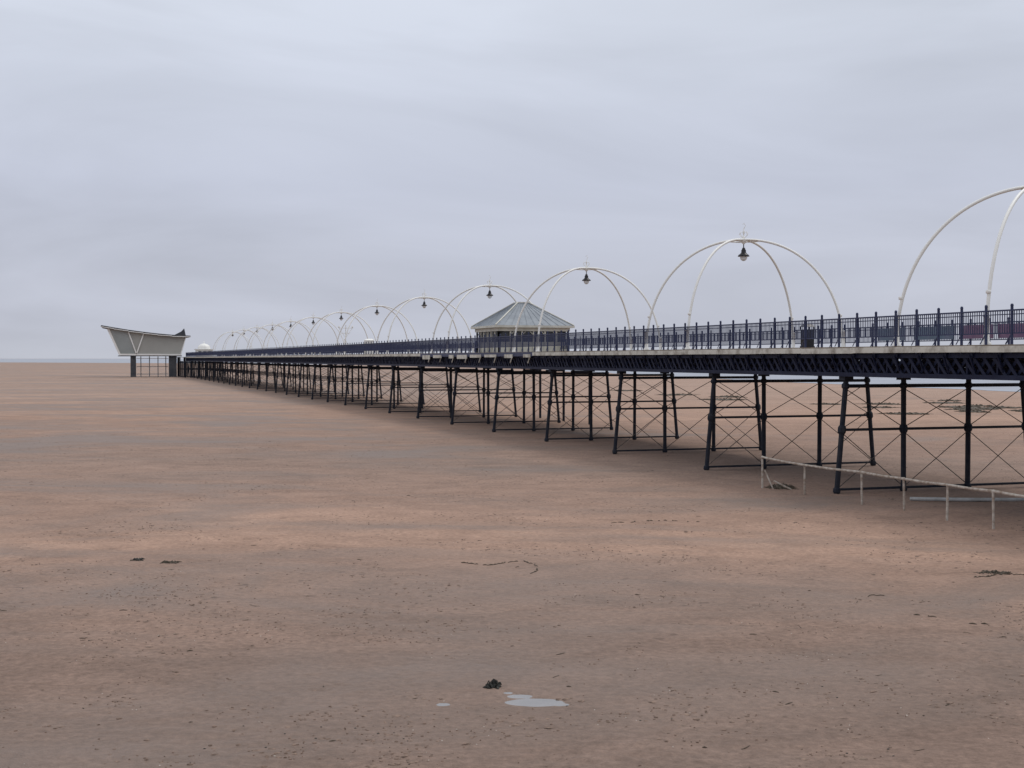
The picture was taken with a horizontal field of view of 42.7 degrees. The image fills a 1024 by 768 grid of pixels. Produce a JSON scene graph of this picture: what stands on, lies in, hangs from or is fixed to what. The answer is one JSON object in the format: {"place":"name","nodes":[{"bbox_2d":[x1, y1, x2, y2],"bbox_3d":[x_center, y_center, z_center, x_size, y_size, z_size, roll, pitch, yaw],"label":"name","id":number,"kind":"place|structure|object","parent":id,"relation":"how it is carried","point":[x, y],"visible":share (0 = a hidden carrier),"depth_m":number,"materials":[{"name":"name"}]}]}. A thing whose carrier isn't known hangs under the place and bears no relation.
{"place":"outdoors","nodes":[
{"label":"outdoors","id":0,"kind":"place"},
{"bbox_2d":[0,359,1020,391],"bbox_3d":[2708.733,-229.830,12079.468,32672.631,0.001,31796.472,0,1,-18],"label":"sea","id":1,"kind":"structure","parent":0,"point":[879,380],"depth_m":363.65,"materials":[{"name":"liquid"}]},
{"bbox_2d":[0,362,1023,767],"bbox_3d":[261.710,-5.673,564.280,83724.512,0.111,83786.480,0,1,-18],"label":"beach sand","id":2,"kind":"structure","parent":0,"point":[292,436],"depth_m":31.54,"materials":[{"name":"beige sand"}]},
{"bbox_2d":[130,558,143,560],"bbox_3d":[-9.812,4.598,34.381,0.348,0.084,0.418,0,1,5],"label":"seaweed clump","id":3,"kind":"object","parent":2,"relation":"on","point":[137,559],"visible":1,"depth_m":34.26,"materials":[{"name":"black plant"}]},
{"bbox_2d":[101,325,190,376],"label":"pier head pavilion","id":4,"kind":"structure","parent":2,"relation":"on","point":[132,344],"depth_m":375.02,"materials":[{"name":"concrete"}]},
{"bbox_2d":[161,560,181,563],"bbox_3d":[-8.868,4.617,34.005,0.516,0.081,0.354,0,1,5],"label":"seaweed clump","id":5,"kind":"object","parent":2,"relation":"on","point":[171,562],"visible":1,"depth_m":33.93,"materials":[{"name":"black plant"}]},
{"bbox_2d":[483,679,501,688],"bbox_3d":[-0.308,4.827,21.131,0.292,0.150,0.313,0,1,17],"label":"seaweed clump","id":6,"kind":"object","parent":2,"relation":"on","point":[494,683],"visible":1,"depth_m":21.07,"materials":[{"name":"plant"}]},
{"bbox_2d":[436,692,568,706],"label":"puddle","id":7,"kind":"object","parent":2,"relation":"on","point":[523,700],"visible":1,"depth_m":20.25,"materials":[{"name":"liquid"}]},
{"bbox_2d":[0,427,1023,767],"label":"beach debris","id":8,"kind":"object","parent":2,"relation":"on","point":[234,609],"visible":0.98,"depth_m":24.08,"materials":[{"name":"brown"}]},
{"bbox_2d":[1,433,1023,750],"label":"strandline weed","id":9,"kind":"object","parent":2,"relation":"on","point":[697,521],"visible":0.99,"depth_m":31.86,"materials":[{"name":"black plant"}]},
{"bbox_2d":[177,303,1023,493],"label":"pier","id":10,"kind":"structure","parent":2,"relation":"on","point":[969,362],"depth_m":68.93,"materials":[{"name":"blue paint"}]},
{"bbox_2d":[194,343,213,356],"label":"domed kiosk","id":11,"kind":"object","parent":10,"relation":"on","point":[203,347],"visible":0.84,"depth_m":363.70,"materials":[{"name":"white paint"}]},
{"bbox_2d":[213,330,253,355],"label":"arch lamp","id":12,"kind":"object","parent":10,"relation":"on","point":[232,335],"visible":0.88,"depth_m":301.90,"materials":[{"name":"white metal"}]},
{"bbox_2d":[222,328,264,355],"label":"arch lamp","id":13,"kind":"object","parent":10,"relation":"on","point":[243,334],"visible":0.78,"depth_m":280.75,"materials":[{"name":"white metal"}]},
{"bbox_2d":[234,325,280,355],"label":"arch lamp","id":14,"kind":"object","parent":10,"relation":"on","point":[257,332],"visible":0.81,"depth_m":259.04,"materials":[{"name":"white metal"}]},
{"bbox_2d":[247,321,298,354],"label":"arch lamp","id":15,"kind":"object","parent":10,"relation":"on","point":[272,324],"visible":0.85,"depth_m":238.15,"materials":[{"name":"white metal"}]},
{"bbox_2d":[261,316,318,355],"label":"arch lamp","id":16,"kind":"object","parent":10,"relation":"on","point":[290,321],"visible":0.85,"depth_m":216.77,"materials":[{"name":"white metal"}]},
{"bbox_2d":[281,314,343,355],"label":"arch lamp","id":17,"kind":"object","parent":10,"relation":"on","point":[313,322],"visible":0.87,"depth_m":195.47,"materials":[{"name":"white metal"}]},
{"bbox_2d":[304,307,377,354],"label":"arch lamp","id":18,"kind":"object","parent":10,"relation":"on","point":[341,318],"visible":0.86,"depth_m":174.11,"materials":[{"name":"white metal"}]},
{"bbox_2d":[338,325,352,354],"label":"signal mast","id":19,"kind":"object","parent":10,"relation":"on","point":[345,334],"visible":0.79,"depth_m":173.59,"materials":[{"name":"white metal"}]},
{"bbox_2d":[363,339,373,353],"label":"equipment cabinet","id":20,"kind":"object","parent":10,"relation":"on","point":[368,340],"visible":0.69,"depth_m":158.89,"materials":[{"name":"white paint"}]},
{"bbox_2d":[336,302,417,354],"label":"arch lamp","id":21,"kind":"object","parent":10,"relation":"on","point":[377,306],"visible":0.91,"depth_m":152.97,"materials":[{"name":"white metal"}]},
{"bbox_2d":[375,291,473,353],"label":"arch lamp","id":22,"kind":"object","parent":10,"relation":"on","point":[424,305],"visible":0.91,"depth_m":131.68,"materials":[{"name":"white metal"}]},
{"bbox_2d":[430,276,531,352],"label":"arch lamp","id":23,"kind":"object","parent":10,"relation":"on","point":[489,295],"visible":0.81,"depth_m":110.43,"materials":[{"name":"white metal"}]},
{"bbox_2d":[471,302,574,352],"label":"deck shelter","id":24,"kind":"object","parent":10,"relation":"on","point":[503,321],"visible":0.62,"depth_m":106.64,"materials":[{"name":"grey metal"}]},
{"bbox_2d":[512,255,661,351],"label":"arch lamp","id":25,"kind":"object","parent":10,"relation":"on","point":[586,279],"visible":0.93,"depth_m":89.06,"materials":[{"name":"white metal"}]},
{"bbox_2d":[644,223,844,349],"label":"arch lamp","id":26,"kind":"object","parent":10,"relation":"on","point":[743,255],"visible":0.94,"depth_m":67.81,"materials":[{"name":"white metal"}]},
{"bbox_2d":[800,324,814,347],"bbox_3d":[12.353,-2.019,54.718,0.496,1.008,0.496,0,1,-18],"label":"litter bin","id":27,"kind":"object","parent":10,"relation":"on","point":[810,342],"visible":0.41,"depth_m":54.57,"materials":[{"name":"black metal"}]},
{"bbox_2d":[878,327,905,340],"bbox_3d":[18.319,-2.429,63.132,0.036,0.700,2.300,0,1,-18],"label":"banner","id":28,"kind":"object","parent":10,"relation":"attached to","point":[888,338],"visible":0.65,"depth_m":63.46,"materials":[{"name":"fabric"}]},
{"bbox_2d":[913,326,953,339],"bbox_3d":[19.328,-2.369,60.043,0.036,0.700,3.000,0,1,-18],"label":"banner","id":29,"kind":"object","parent":10,"relation":"attached to","point":[934,337],"visible":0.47,"depth_m":60.02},
{"bbox_2d":[892,186,1023,345],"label":"arch lamp","id":30,"kind":"object","parent":10,"relation":"on","point":[953,217],"visible":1,"depth_m":46.94,"materials":[{"name":"white metal"}]},
{"bbox_2d":[963,324,993,338],"bbox_3d":[20.276,-2.312,57.145,0.036,0.700,2.300,0,1,-18],"label":"banner","id":31,"kind":"object","parent":10,"relation":"attached to","point":[975,336],"visible":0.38,"depth_m":57.21,"materials":[{"name":"fabric"}]},
{"bbox_2d":[998,323,1023,337],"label":"banner","id":32,"kind":"object","parent":10,"relation":"attached to","point":[1021,335],"visible":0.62,"depth_m":54.86,"materials":[{"name":"fabric"}]},
{"bbox_2d":[658,393,690,395],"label":"seaweed clump","id":33,"kind":"object","parent":2,"relation":"on","point":[677,394],"visible":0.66,"depth_m":188.91,"materials":[{"name":"plant"}]},
{"bbox_2d":[699,398,745,400],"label":"seaweed clump","id":34,"kind":"object","parent":2,"relation":"on","point":[719,399],"visible":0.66,"depth_m":166.90,"materials":[{"name":"plant"}]},
{"bbox_2d":[709,395,747,397],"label":"seaweed clump","id":35,"kind":"object","parent":2,"relation":"on","point":[726,396],"visible":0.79,"depth_m":178.88,"materials":[{"name":"plant"}]},
{"bbox_2d":[765,483,797,489],"bbox_3d":[11.040,4.160,53.495,1.386,0.231,1.363,0,1,-18],"label":"seaweed clump","id":36,"kind":"object","parent":2,"relation":"on","point":[777,486],"visible":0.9,"depth_m":53.33,"materials":[{"name":"plant"}]},
{"bbox_2d":[813,402,840,404],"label":"seaweed clump","id":37,"kind":"object","parent":2,"relation":"on","point":[823,403],"visible":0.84,"depth_m":150.34,"materials":[{"name":"plant"}]},
{"bbox_2d":[861,402,887,404],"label":"seaweed clump","id":38,"kind":"object","parent":2,"relation":"on","point":[876,403],"visible":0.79,"depth_m":150.77,"materials":[{"name":"plant"}]},
{"bbox_2d":[858,406,900,407],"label":"seaweed clump","id":39,"kind":"object","parent":2,"relation":"on","point":[881,407],"visible":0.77,"depth_m":140.75,"materials":[{"name":"plant"}]},
{"bbox_2d":[761,456,1023,528],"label":"path handrail","id":40,"kind":"object","parent":2,"relation":"on","point":[992,491],"visible":0.93,"depth_m":45.36,"materials":[{"name":"grey metal"}]},
{"bbox_2d":[883,402,906,404],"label":"seaweed clump","id":41,"kind":"object","parent":2,"relation":"on","point":[889,403],"visible":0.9,"depth_m":150.33,"materials":[{"name":"plant"}]},
{"bbox_2d":[878,412,929,414],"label":"seaweed clump","id":42,"kind":"object","parent":2,"relation":"on","point":[907,413],"visible":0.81,"depth_m":124.25,"materials":[{"name":"plant"}]},
{"bbox_2d":[923,401,963,403],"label":"seaweed clump","id":43,"kind":"object","parent":2,"relation":"on","point":[954,402],"visible":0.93,"depth_m":154.71,"materials":[{"name":"plant"}]},
{"bbox_2d":[929,399,961,400],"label":"seaweed clump","id":44,"kind":"object","parent":2,"relation":"on","point":[946,400],"visible":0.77,"depth_m":163.50,"materials":[{"name":"plant"}]},
{"bbox_2d":[939,405,975,407],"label":"seaweed clump","id":45,"kind":"object","parent":2,"relation":"on","point":[955,406],"visible":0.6,"depth_m":141.58,"materials":[{"name":"plant"}]},
{"bbox_2d":[910,497,1023,501],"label":"washed up pipe","id":46,"kind":"object","parent":2,"relation":"on","point":[959,499],"visible":1,"depth_m":48.62,"materials":[{"name":"grey metal"}]},
{"bbox_2d":[943,407,998,409],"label":"seaweed clump","id":47,"kind":"object","parent":2,"relation":"on","point":[960,408],"visible":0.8,"depth_m":135.28,"materials":[{"name":"plant"}]},
{"bbox_2d":[954,410,991,412],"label":"seaweed clump","id":48,"kind":"object","parent":2,"relation":"on","point":[977,411],"visible":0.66,"depth_m":129.50,"materials":[{"name":"plant"}]},
{"bbox_2d":[953,407,998,408],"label":"seaweed clump","id":49,"kind":"object","parent":2,"relation":"on","point":[981,407],"visible":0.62,"depth_m":138.25,"materials":[{"name":"plant"}]},
{"bbox_2d":[963,404,994,406],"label":"seaweed clump","id":50,"kind":"object","parent":2,"relation":"on","point":[979,405],"visible":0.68,"depth_m":144.80,"materials":[{"name":"plant"}]},
{"bbox_2d":[973,570,1012,573],"bbox_3d":[11.923,4.649,32.388,1.004,0.094,0.505,0,1,3],"label":"seaweed clump","id":51,"kind":"object","parent":2,"relation":"on","point":[992,572],"visible":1,"depth_m":32.34,"materials":[{"name":"black plant"}]},
{"bbox_2d":[991,406,1021,408],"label":"seaweed clump","id":52,"kind":"object","parent":2,"relation":"on","point":[1002,407],"visible":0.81,"depth_m":139.71,"materials":[{"name":"plant"}]},
{"bbox_2d":[0,0,1023,358],"label":"sky","id":53,"kind":"structure","parent":0,"point":[208,169],"materials":[{"name":"grey"}]}
]}

